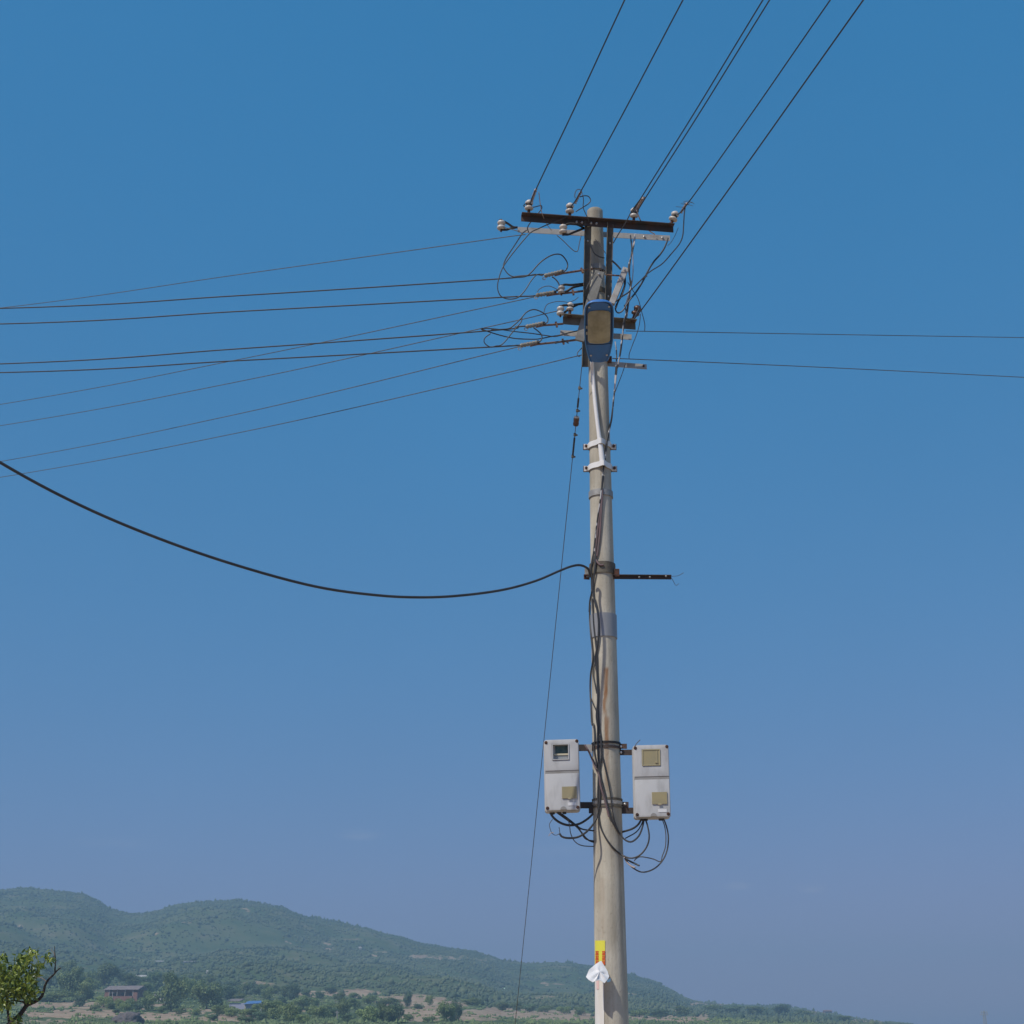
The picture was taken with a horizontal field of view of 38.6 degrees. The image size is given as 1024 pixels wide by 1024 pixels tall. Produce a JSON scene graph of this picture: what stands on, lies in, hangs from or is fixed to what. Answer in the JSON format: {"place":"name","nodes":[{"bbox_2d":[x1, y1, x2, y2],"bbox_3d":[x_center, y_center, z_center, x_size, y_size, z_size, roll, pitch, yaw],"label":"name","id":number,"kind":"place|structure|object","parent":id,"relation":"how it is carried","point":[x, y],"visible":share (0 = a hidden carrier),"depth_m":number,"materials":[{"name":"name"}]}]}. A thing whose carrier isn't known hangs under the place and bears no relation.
{"place":"outdoors","nodes":[
{"label":"outdoors","id":0,"kind":"place"},
{"bbox_2d":[0,888,881,1023],"bbox_3d":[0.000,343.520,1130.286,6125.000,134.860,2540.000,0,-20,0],"label":"ground","id":1,"kind":"structure","parent":0,"point":[266,935],"depth_m":989.95,"materials":[{"name":"plant"}]},
{"bbox_2d":[0,946,60,1023],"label":"fruit tree","id":2,"kind":"object","parent":1,"relation":"on","point":[19,990],"visible":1,"depth_m":13.24,"materials":[{"name":"green plant"}]},
{"bbox_2d":[38,990,72,1001],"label":"bush","id":3,"kind":"object","parent":1,"relation":"on","point":[50,995],"visible":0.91,"depth_m":442.42,"materials":[{"name":"green plant"}]},
{"bbox_2d":[59,959,76,972],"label":"tree","id":4,"kind":"object","parent":1,"relation":"on","point":[69,965],"visible":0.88,"depth_m":626.47,"materials":[{"name":"green plant"}]},
{"bbox_2d":[56,966,85,997],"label":"tree","id":5,"kind":"object","parent":1,"relation":"on","point":[67,980],"visible":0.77,"depth_m":466.98,"materials":[{"name":"green plant"}]},
{"bbox_2d":[74,977,95,999],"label":"tree","id":6,"kind":"object","parent":1,"relation":"on","point":[85,987],"visible":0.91,"depth_m":455.92,"materials":[{"name":"green plant"}]},
{"bbox_2d":[94,996,113,1006],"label":"tree","id":7,"kind":"object","parent":1,"relation":"on","point":[105,1000],"visible":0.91,"depth_m":414.62,"materials":[{"name":"green plant"}]},
{"bbox_2d":[95,961,119,985],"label":"tree","id":8,"kind":"object","parent":1,"relation":"on","point":[107,972],"visible":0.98,"depth_m":571.35,"materials":[{"name":"green plant"}]},
{"bbox_2d":[104,986,147,1001],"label":"brick house","id":9,"kind":"structure","parent":1,"relation":"on","point":[123,993],"depth_m":455.26,"materials":[{"name":"red"}]},
{"bbox_2d":[111,1011,144,1023],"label":"earth mound","id":10,"kind":"object","parent":1,"relation":"on","point":[127,1016],"visible":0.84,"depth_m":304.08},
{"bbox_2d":[123,973,141,985],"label":"tree","id":11,"kind":"object","parent":1,"relation":"on","point":[132,979],"visible":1,"depth_m":580.64,"materials":[{"name":"green plant"}]},
{"bbox_2d":[138,990,158,1010],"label":"tree","id":12,"kind":"object","parent":1,"relation":"on","point":[145,999],"visible":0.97,"depth_m":405.22,"materials":[{"name":"green plant"}]},
{"bbox_2d":[147,970,161,988],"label":"tree","id":13,"kind":"object","parent":1,"relation":"on","point":[153,977],"visible":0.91,"depth_m":557.47,"materials":[{"name":"green plant"}]},
{"bbox_2d":[155,970,191,1010],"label":"tree","id":14,"kind":"object","parent":1,"relation":"on","point":[178,991],"visible":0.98,"depth_m":406.65,"materials":[{"name":"green plant"}]},
{"bbox_2d":[188,980,223,1008],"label":"tree","id":15,"kind":"object","parent":1,"relation":"on","point":[207,995],"visible":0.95,"depth_m":423.98,"materials":[{"name":"green plant"}]},
{"bbox_2d":[211,1004,228,1014],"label":"bush","id":16,"kind":"object","parent":1,"relation":"on","point":[218,1009],"visible":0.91,"depth_m":382.81,"materials":[{"name":"green plant"}]},
{"bbox_2d":[219,984,238,999],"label":"tree","id":17,"kind":"object","parent":1,"relation":"on","point":[228,994],"visible":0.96,"depth_m":500.40,"materials":[{"name":"green plant"}]},
{"bbox_2d":[223,1006,240,1016],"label":"bush","id":18,"kind":"object","parent":1,"relation":"on","point":[231,1011],"visible":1,"depth_m":373.03,"materials":[{"name":"green plant"}]},
{"bbox_2d":[228,999,263,1009],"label":"shed","id":19,"kind":"structure","parent":1,"relation":"on","point":[246,1005],"depth_m":424.61,"materials":[{"name":"grey"}]},
{"bbox_2d":[238,1008,261,1016],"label":"bush","id":20,"kind":"object","parent":1,"relation":"on","point":[249,1011],"visible":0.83,"depth_m":370.10,"materials":[{"name":"green plant"}]},
{"bbox_2d":[260,986,272,999],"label":"tree","id":21,"kind":"object","parent":1,"relation":"on","point":[267,994],"visible":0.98,"depth_m":508.27,"materials":[{"name":"green plant"}]},
{"bbox_2d":[259,999,284,1019],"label":"tree","id":22,"kind":"object","parent":1,"relation":"on","point":[270,1007],"visible":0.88,"depth_m":353.69,"materials":[{"name":"green plant"}]},
{"bbox_2d":[278,1002,300,1021],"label":"tree","id":23,"kind":"object","parent":1,"relation":"on","point":[291,1012],"visible":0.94,"depth_m":333.56,"materials":[{"name":"green plant"}]},
{"bbox_2d":[285,982,300,998],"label":"tree","id":24,"kind":"object","parent":1,"relation":"on","point":[292,989],"visible":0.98,"depth_m":514.22,"materials":[{"name":"green plant"}]},
{"bbox_2d":[292,996,309,1007],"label":"tree","id":25,"kind":"object","parent":1,"relation":"on","point":[301,1001],"visible":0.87,"depth_m":428.84,"materials":[{"name":"green plant"}]},
{"bbox_2d":[307,1006,332,1017],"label":"tree","id":26,"kind":"object","parent":1,"relation":"on","point":[318,1010],"visible":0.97,"depth_m":364.68,"materials":[{"name":"green plant"}]},
{"bbox_2d":[330,997,351,1014],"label":"tree","id":27,"kind":"object","parent":1,"relation":"on","point":[343,1004],"visible":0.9,"depth_m":382.86,"materials":[{"name":"green plant"}]},
{"bbox_2d":[354,1005,379,1021],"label":"tree","id":28,"kind":"object","parent":1,"relation":"on","point":[370,1011],"visible":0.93,"depth_m":331.53,"materials":[{"name":"green plant"}]},
{"bbox_2d":[373,1003,395,1021],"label":"tree","id":29,"kind":"object","parent":1,"relation":"on","point":[388,1011],"visible":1,"depth_m":332.51,"materials":[{"name":"green plant"}]},
{"bbox_2d":[387,1001,404,1020],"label":"tree","id":30,"kind":"object","parent":1,"relation":"on","point":[398,1013],"visible":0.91,"depth_m":334.82,"materials":[{"name":"green plant"}]},
{"bbox_2d":[0,983,840,1023],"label":"undergrowth","id":31,"kind":"object","parent":1,"relation":"on","point":[335,1020],"visible":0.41,"depth_m":397.34,"materials":[{"name":"plant"}]},
{"bbox_2d":[435,1000,455,1021],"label":"tree","id":32,"kind":"object","parent":1,"relation":"on","point":[448,1010],"visible":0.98,"depth_m":339.29,"materials":[{"name":"green plant"}]},
{"bbox_2d":[0,886,913,1023],"bbox_3d":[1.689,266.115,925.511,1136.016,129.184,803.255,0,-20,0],"label":"hillside scrub","id":33,"kind":"object","parent":1,"relation":"on","point":[817,1017],"visible":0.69,"depth_m":913.65,"materials":[{"name":"green plant"}]},
{"bbox_2d":[451,999,462,1020],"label":"tree","id":34,"kind":"object","parent":1,"relation":"on","point":[458,1011],"visible":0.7,"depth_m":359.75,"materials":[{"name":"green plant"}]},
{"bbox_2d":[587,207,628,1023],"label":"utility pole","id":35,"kind":"object","parent":1,"relation":"on","point":[609,908],"visible":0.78,"depth_m":12.22,"materials":[{"name":"concrete"}]},
{"bbox_2d":[559,551,600,838],"bbox_3d":[0.570,1.482,12.240,0.379,2.478,0.100,7,-21,-20],"label":"cable","id":36,"kind":"object","parent":35,"relation":"attached to","point":[596,818],"visible":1,"depth_m":12.26,"materials":[{"name":"rubber"}]},
{"bbox_2d":[0,461,590,598],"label":"drop cable","id":37,"kind":"object","parent":36,"relation":"attached to","point":[232,563],"visible":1,"depth_m":10.72,"materials":[{"name":"rubber"}]},
{"bbox_2d":[517,227,669,240],"bbox_3d":[0.787,-2.664,14.044,1.471,0.085,0.079,1,-20,-4],"label":"crossarm","id":38,"kind":"object","parent":35,"relation":"attached to","point":[615,234],"visible":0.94,"depth_m":14.04,"materials":[{"name":"metal"}]},
{"bbox_2d":[497,219,517,231],"bbox_3d":[-0.045,-2.739,13.972,0.199,0.134,0.083,0,-20,0],"label":"spool insulator","id":39,"kind":"object","parent":38,"relation":"attached to","point":[501,223],"visible":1,"depth_m":13.95,"materials":[{"name":"ceramic"}]},
{"bbox_2d":[1,227,525,307],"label":"overhead wire","id":40,"kind":"object","parent":39,"relation":"attached to","point":[289,267],"visible":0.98,"depth_m":15.88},
{"bbox_2d":[624,238,668,306],"bbox_3d":[1.272,-2.259,13.715,0.613,0.933,0.037,15,-24,-36],"label":"jumper wire","id":41,"kind":"object","parent":38,"relation":"attached to","point":[652,263],"visible":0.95,"depth_m":13.75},
{"bbox_2d":[560,330,631,339],"bbox_3d":[0.782,-1.643,13.658,0.668,0.095,0.055,0,-20,-1],"label":"crossarm","id":42,"kind":"object","parent":35,"relation":"attached to","point":[625,336],"visible":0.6,"depth_m":13.63,"materials":[{"name":"metal"}]},
{"bbox_2d":[633,331,1023,337],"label":"overhead wire","id":43,"kind":"object","parent":42,"relation":"attached to","point":[820,334],"visible":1,"depth_m":15.21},
{"bbox_2d":[584,744,609,816],"bbox_3d":[0.697,2.222,12.066,0.202,0.595,0.133,0,-20,0],"label":"cable","id":44,"kind":"object","parent":35,"relation":"attached to","point":[586,747],"visible":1,"depth_m":12.03,"materials":[{"name":"rubber"}]},
{"bbox_2d":[521,212,674,232],"bbox_3d":[0.809,-2.716,13.709,1.455,0.064,0.064,3,-20,-8],"label":"crossarm","id":45,"kind":"object","parent":35,"relation":"attached to","point":[617,223],"visible":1,"depth_m":13.72,"materials":[{"name":"metal"}]},
{"bbox_2d":[525,199,532,215],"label":"pin insulator","id":46,"kind":"object","parent":45,"relation":"on","point":[528,207],"visible":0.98,"depth_m":13.63,"materials":[{"name":"ceramic"}]},
{"bbox_2d":[530,0,624,203],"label":"overhead wire","id":47,"kind":"object","parent":46,"relation":"attached to","point":[578,98],"visible":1,"depth_m":11.96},
{"bbox_2d":[565,203,573,218],"bbox_3d":[0.542,-2.821,13.697,0.084,0.158,0.085,0,-20,0],"label":"pin insulator","id":48,"kind":"object","parent":45,"relation":"on","point":[569,210],"visible":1,"depth_m":13.68,"materials":[{"name":"ceramic"}]},
{"bbox_2d":[497,216,566,299],"bbox_3d":[0.192,-2.360,13.532,0.658,0.879,0.027,0,-20,1],"label":"jumper wire","id":49,"kind":"object","parent":48,"relation":"attached to","point":[512,254],"visible":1,"depth_m":13.49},
{"bbox_2d":[571,0,682,206],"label":"overhead wire","id":50,"kind":"object","parent":48,"relation":"attached to","point":[629,100],"visible":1,"depth_m":11.99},
{"bbox_2d":[559,223,583,235],"bbox_3d":[0.566,-2.633,13.649,0.262,0.142,0.090,6,-20,-16],"label":"spool insulator","id":51,"kind":"object","parent":45,"relation":"hanging from","point":[563,230],"visible":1,"depth_m":13.61,"materials":[{"name":"ceramic"}]},
{"bbox_2d":[582,226,590,366],"bbox_3d":[0.690,-2.023,13.489,0.117,1.485,0.050,0,-20,0],"label":"steel strap","id":52,"kind":"object","parent":45,"relation":"attached to","point":[587,264],"visible":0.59,"depth_m":13.58,"materials":[{"name":"black metal"}]},
{"bbox_2d":[0,355,581,477],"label":"overhead wire","id":53,"kind":"object","parent":52,"relation":"attached to","point":[314,416],"visible":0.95,"depth_m":15.96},
{"bbox_2d":[518,339,574,349],"bbox_3d":[0.326,-1.532,13.317,0.555,0.171,0.059,4,-20,-10],"label":"dead end clamp","id":54,"kind":"object","parent":52,"relation":"attached to","point":[530,344],"visible":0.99,"depth_m":13.28,"materials":[{"name":"grey"}]},
{"bbox_2d":[0,345,519,372],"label":"overhead wire","id":55,"kind":"object","parent":54,"relation":"attached to","point":[263,359],"visible":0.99,"depth_m":14.35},
{"bbox_2d":[5,346,519,460],"bbox_3d":[-8.291,-0.852,22.384,0.051,4.832,24.536,18,-26,-41],"label":"overhead wire","id":56,"kind":"object","parent":54,"relation":"attached to","point":[283,403],"visible":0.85,"depth_m":16.03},
{"bbox_2d":[515,367,581,1022],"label":"stay wire","id":57,"kind":"object","parent":52,"relation":"attached to","point":[576,421],"visible":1,"depth_m":14.25,"materials":[{"name":"grey metal"}]},
{"bbox_2d":[534,289,582,298],"bbox_3d":[0.432,-2.007,13.466,0.458,0.127,0.050,2,-20,-6],"label":"dead end clamp","id":58,"kind":"object","parent":52,"relation":"attached to","point":[551,293],"visible":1,"depth_m":13.44,"materials":[{"name":"grey"}]},
{"bbox_2d":[0,295,535,324],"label":"overhead wire","id":59,"kind":"object","parent":58,"relation":"attached to","point":[273,309],"visible":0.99,"depth_m":14.47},
{"bbox_2d":[542,267,592,279],"bbox_3d":[0.517,-2.212,13.543,0.477,0.169,0.052,3,-20,-7],"label":"dead end clamp","id":60,"kind":"object","parent":52,"relation":"attached to","point":[560,272],"visible":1,"depth_m":13.52,"materials":[{"name":"grey"}]},
{"bbox_2d":[0,274,543,308],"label":"overhead wire","id":61,"kind":"object","parent":60,"relation":"attached to","point":[269,293],"visible":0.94,"depth_m":14.58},
{"bbox_2d":[556,303,584,316],"bbox_3d":[0.543,-1.860,13.386,0.286,0.198,0.084,7,-21,-20],"label":"spool insulator","id":62,"kind":"object","parent":52,"relation":"attached to","point":[560,311],"visible":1,"depth_m":13.33,"materials":[{"name":"ceramic"}]},
{"bbox_2d":[0,311,556,425],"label":"overhead wire","id":63,"kind":"object","parent":62,"relation":"attached to","point":[290,370],"visible":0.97,"depth_m":15.98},
{"bbox_2d":[558,283,584,295],"bbox_3d":[0.551,-2.063,13.476,0.263,0.167,0.069,4,-20,-12],"label":"spool insulator","id":64,"kind":"object","parent":52,"relation":"attached to","point":[561,288],"visible":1,"depth_m":13.45,"materials":[{"name":"ceramic"}]},
{"bbox_2d":[0,291,556,404],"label":"overhead wire","id":65,"kind":"object","parent":64,"relation":"attached to","point":[286,349],"visible":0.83,"depth_m":16.06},
{"bbox_2d":[575,270,603,342],"bbox_3d":[0.712,-1.892,13.399,0.281,0.727,0.054,-1,-20,3],"label":"bracing strut","id":66,"kind":"object","parent":52,"relation":"attached to","point":[595,287],"visible":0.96,"depth_m":13.43,"materials":[{"name":"metal"}]},
{"bbox_2d":[605,222,613,300],"bbox_3d":[0.899,-2.197,13.553,0.115,1.096,0.045,0,-20,0],"label":"steel strap","id":67,"kind":"object","parent":45,"relation":"attached to","point":[609,263],"visible":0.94,"depth_m":13.61,"materials":[{"name":"black metal"}]},
{"bbox_2d":[563,313,636,329],"bbox_3d":[0.805,-1.740,13.359,0.680,0.074,0.074,3,-20,-9],"label":"crossarm","id":68,"kind":"object","parent":67,"relation":"attached to","point":[575,319],"visible":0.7,"depth_m":13.37,"materials":[{"name":"black metal"}]},
{"bbox_2d":[630,305,640,321],"bbox_3d":[1.134,-1.821,13.412,0.108,0.159,0.087,0,-20,0],"label":"pin insulator","id":69,"kind":"object","parent":68,"relation":"on","point":[634,311],"visible":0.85,"depth_m":13.40,"materials":[{"name":"ceramic"}]},
{"bbox_2d":[634,0,863,318],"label":"overhead wire","id":70,"kind":"object","parent":69,"relation":"attached to","point":[636,315],"visible":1,"depth_m":10.78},
{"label":"tie rod","id":71,"kind":"object","parent":67,"relation":"attached to","visible":0},
{"bbox_2d":[610,267,627,305],"bbox_3d":[0.985,-2.080,13.448,0.210,0.414,0.068,7,-21,-18],"label":"insulator","id":72,"kind":"object","parent":71,"relation":"attached to","point":[618,286],"visible":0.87,"depth_m":13.43,"materials":[{"name":"ceramic"}]},
{"bbox_2d":[630,207,637,223],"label":"pin insulator","id":73,"kind":"object","parent":45,"relation":"on","point":[634,215],"visible":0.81,"depth_m":13.75,"materials":[{"name":"ceramic"}]},
{"bbox_2d":[632,0,762,212],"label":"overhead wire","id":74,"kind":"object","parent":73,"relation":"attached to","point":[699,103],"visible":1,"depth_m":11.96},
{"bbox_2d":[637,0,769,211],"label":"overhead wire","id":75,"kind":"object","parent":73,"relation":"attached to","point":[705,102],"visible":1,"depth_m":11.97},
{"bbox_2d":[669,211,678,226],"bbox_3d":[1.528,-2.771,13.823,0.107,0.159,0.086,0,-20,0],"label":"pin insulator","id":76,"kind":"object","parent":45,"relation":"on","point":[672,218],"visible":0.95,"depth_m":13.80,"materials":[{"name":"ceramic"}]},
{"bbox_2d":[674,0,830,214],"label":"overhead wire","id":77,"kind":"object","parent":76,"relation":"attached to","point":[755,107],"visible":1,"depth_m":12.03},
{"bbox_2d":[586,961,610,1023],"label":"conduit pipe","id":78,"kind":"object","parent":35,"relation":"attached to","point":[597,973],"visible":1,"depth_m":11.46,"materials":[{"name":"white"}]},
{"bbox_2d":[583,299,616,472],"bbox_3d":[0.783,-1.089,12.856,0.318,1.212,1.122,0,-20,0],"label":"street lamp","id":79,"kind":"object","parent":35,"relation":"attached to","point":[598,324],"visible":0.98,"depth_m":12.85,"materials":[{"name":"metal"}]},
{"bbox_2d":[595,940,604,964],"bbox_3d":[0.695,3.500,11.612,0.016,0.190,0.115,18,-26,-41],"label":"warning sticker","id":80,"kind":"object","parent":35,"relation":"attached to","point":[599,950],"visible":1,"depth_m":11.61,"materials":[{"name":"yellow"}]},
{"bbox_2d":[596,489,603,555],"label":"cable","id":81,"kind":"object","parent":35,"relation":"attached to","point":[600,524],"visible":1,"depth_m":12.79,"materials":[{"name":"metal"}]},
{"bbox_2d":[590,697,619,831],"bbox_3d":[0.762,2.087,12.114,0.242,1.150,0.087,-7,-21,19],"label":"cable","id":82,"kind":"object","parent":35,"relation":"attached to","point":[605,771],"visible":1,"depth_m":12.04,"materials":[{"name":"rubber"}]},
{"bbox_2d":[579,741,631,754],"bbox_3d":[0.793,1.989,12.241,0.446,0.106,0.248,-8,-21,22],"label":"mounting bracket","id":83,"kind":"object","parent":35,"relation":"attached to","point":[620,747],"visible":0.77,"depth_m":12.20,"materials":[{"name":"black metal"}]},
{"bbox_2d":[544,739,579,814],"bbox_3d":[0.411,2.176,12.026,0.296,0.614,0.144,0,-20,0],"label":"meter box","id":84,"kind":"object","parent":83,"relation":"attached to","point":[561,779],"visible":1,"depth_m":11.97,"materials":[{"name":"white plastic"}]},
{"bbox_2d":[549,812,593,825],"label":"cable","id":85,"kind":"object","parent":84,"relation":"attached to","point":[576,824],"visible":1,"depth_m":11.93,"materials":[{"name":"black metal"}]},
{"bbox_2d":[632,745,670,820],"bbox_3d":[1.145,2.223,12.009,0.299,0.620,0.144,0,-20,0],"label":"meter box","id":86,"kind":"object","parent":83,"relation":"attached to","point":[651,782],"visible":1,"depth_m":11.96,"materials":[{"name":"beige"}]},
{"bbox_2d":[624,819,668,872],"bbox_3d":[1.092,2.709,11.865,0.369,0.428,0.028,-2,-20,7],"label":"cable","id":87,"kind":"object","parent":86,"relation":"attached to","point":[663,857],"visible":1,"depth_m":11.83,"materials":[{"name":"rubber"}]},
{"bbox_2d":[643,750,659,764],"bbox_3d":[1.144,2.022,12.029,0.137,0.126,0.022,0,-20,0],"label":"window pane","id":88,"kind":"structure","parent":86,"relation":"in","point":[650,757],"depth_m":12.02,"materials":[{"name":"plastic"}]},
{"bbox_2d":[580,797,632,813],"bbox_3d":[0.783,2.436,12.081,0.442,0.122,0.256,9,-21,-23],"label":"mounting bracket","id":89,"kind":"object","parent":35,"relation":"attached to","point":[624,806],"visible":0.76,"depth_m":12.04,"materials":[{"name":"black metal"}]},
{"bbox_2d":[591,235,632,564],"bbox_3d":[0.911,-1.107,13.239,0.442,3.309,0.214,0,-20,0],"label":"cable","id":90,"kind":"object","parent":35,"relation":"attached to","point":[617,363],"visible":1,"depth_m":13.34,"materials":[{"name":"black rubber"}]},
{"bbox_2d":[594,233,635,550],"bbox_3d":[0.942,-1.167,13.224,0.461,3.176,0.185,0,-20,0],"label":"cable","id":91,"kind":"object","parent":90,"relation":"attached to","point":[614,389],"visible":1,"depth_m":13.20,"materials":[{"name":"black rubber"}]},
{"bbox_2d":[588,552,644,842],"bbox_3d":[0.855,1.508,12.294,0.450,2.517,0.107,-7,-21,18],"label":"cable","id":92,"kind":"object","parent":35,"relation":"attached to","point":[593,725],"visible":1,"depth_m":12.28,"materials":[{"name":"black rubber"}]},
{"bbox_2d":[592,598,649,858],"bbox_3d":[0.899,1.765,12.179,0.447,2.211,0.086,-4,-20,12],"label":"cable","id":93,"kind":"object","parent":35,"relation":"attached to","point":[618,852],"visible":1,"depth_m":12.04,"materials":[{"name":"rubber"}]},
{"bbox_2d":[584,561,670,579],"bbox_3d":[1.004,0.534,12.762,0.763,0.152,0.230,0,-20,0],"label":"side bracket","id":94,"kind":"object","parent":35,"relation":"attached to","point":[608,566],"visible":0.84,"depth_m":12.69,"materials":[{"name":"black metal"}]},
{"bbox_2d":[608,362,646,368],"bbox_3d":[1.062,-1.347,13.496,0.374,0.063,0.062,2,-20,-6],"label":"service bracket","id":95,"kind":"object","parent":35,"relation":"attached to","point":[632,365],"visible":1,"depth_m":13.48,"materials":[{"name":"metal"}]},
{"bbox_2d":[612,358,1023,377],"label":"overhead wire","id":96,"kind":"object","parent":95,"relation":"attached to","point":[809,366],"visible":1,"depth_m":14.93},
{"bbox_2d":[649,1008,668,1017],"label":"bush","id":97,"kind":"object","parent":1,"relation":"on","point":[658,1013],"visible":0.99,"depth_m":558.04,"materials":[{"name":"green plant"}]},
{"bbox_2d":[722,1004,744,1011],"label":"bush","id":98,"kind":"object","parent":1,"relation":"on","point":[737,1007],"visible":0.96,"depth_m":773.17,"materials":[{"name":"green plant"}]},
{"bbox_2d":[745,1006,768,1013],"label":"bush","id":99,"kind":"object","parent":1,"relation":"on","point":[756,1009],"visible":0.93,"depth_m":763.25,"materials":[{"name":"green plant"}]},
{"bbox_2d":[772,1003,791,1013],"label":"bush","id":100,"kind":"object","parent":1,"relation":"on","point":[780,1008],"visible":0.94,"depth_m":784.66,"materials":[{"name":"green plant"}]},
{"bbox_2d":[0,0,1023,1023],"label":"sky","id":101,"kind":"structure","parent":0,"point":[831,676],"materials":[{"name":"blue"}]},
{"bbox_2d":[524,321,563,330],"bbox_3d":[0.299,-1.705,13.372,0.382,0.137,0.072,6,-20,-15],"label":"dead end clamp","id":102,"kind":"object","parent":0,"point":[539,324],"visible":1,"depth_m":13.34,"materials":[{"name":"grey"}]},
{"bbox_2d":[0,326,524,363],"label":"overhead wire","id":103,"kind":"object","parent":102,"relation":"attached to","point":[263,347],"visible":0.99,"depth_m":14.42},
{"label":"wire grip","id":104,"kind":"object","parent":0,"visible":0},
{"bbox_2d":[616,208,685,301],"bbox_3d":[1.286,-2.382,13.511,0.673,0.958,0.025,-2,-20,5],"label":"jumper wire","id":105,"kind":"object","parent":104,"relation":"attached to","point":[667,257],"visible":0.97,"depth_m":13.49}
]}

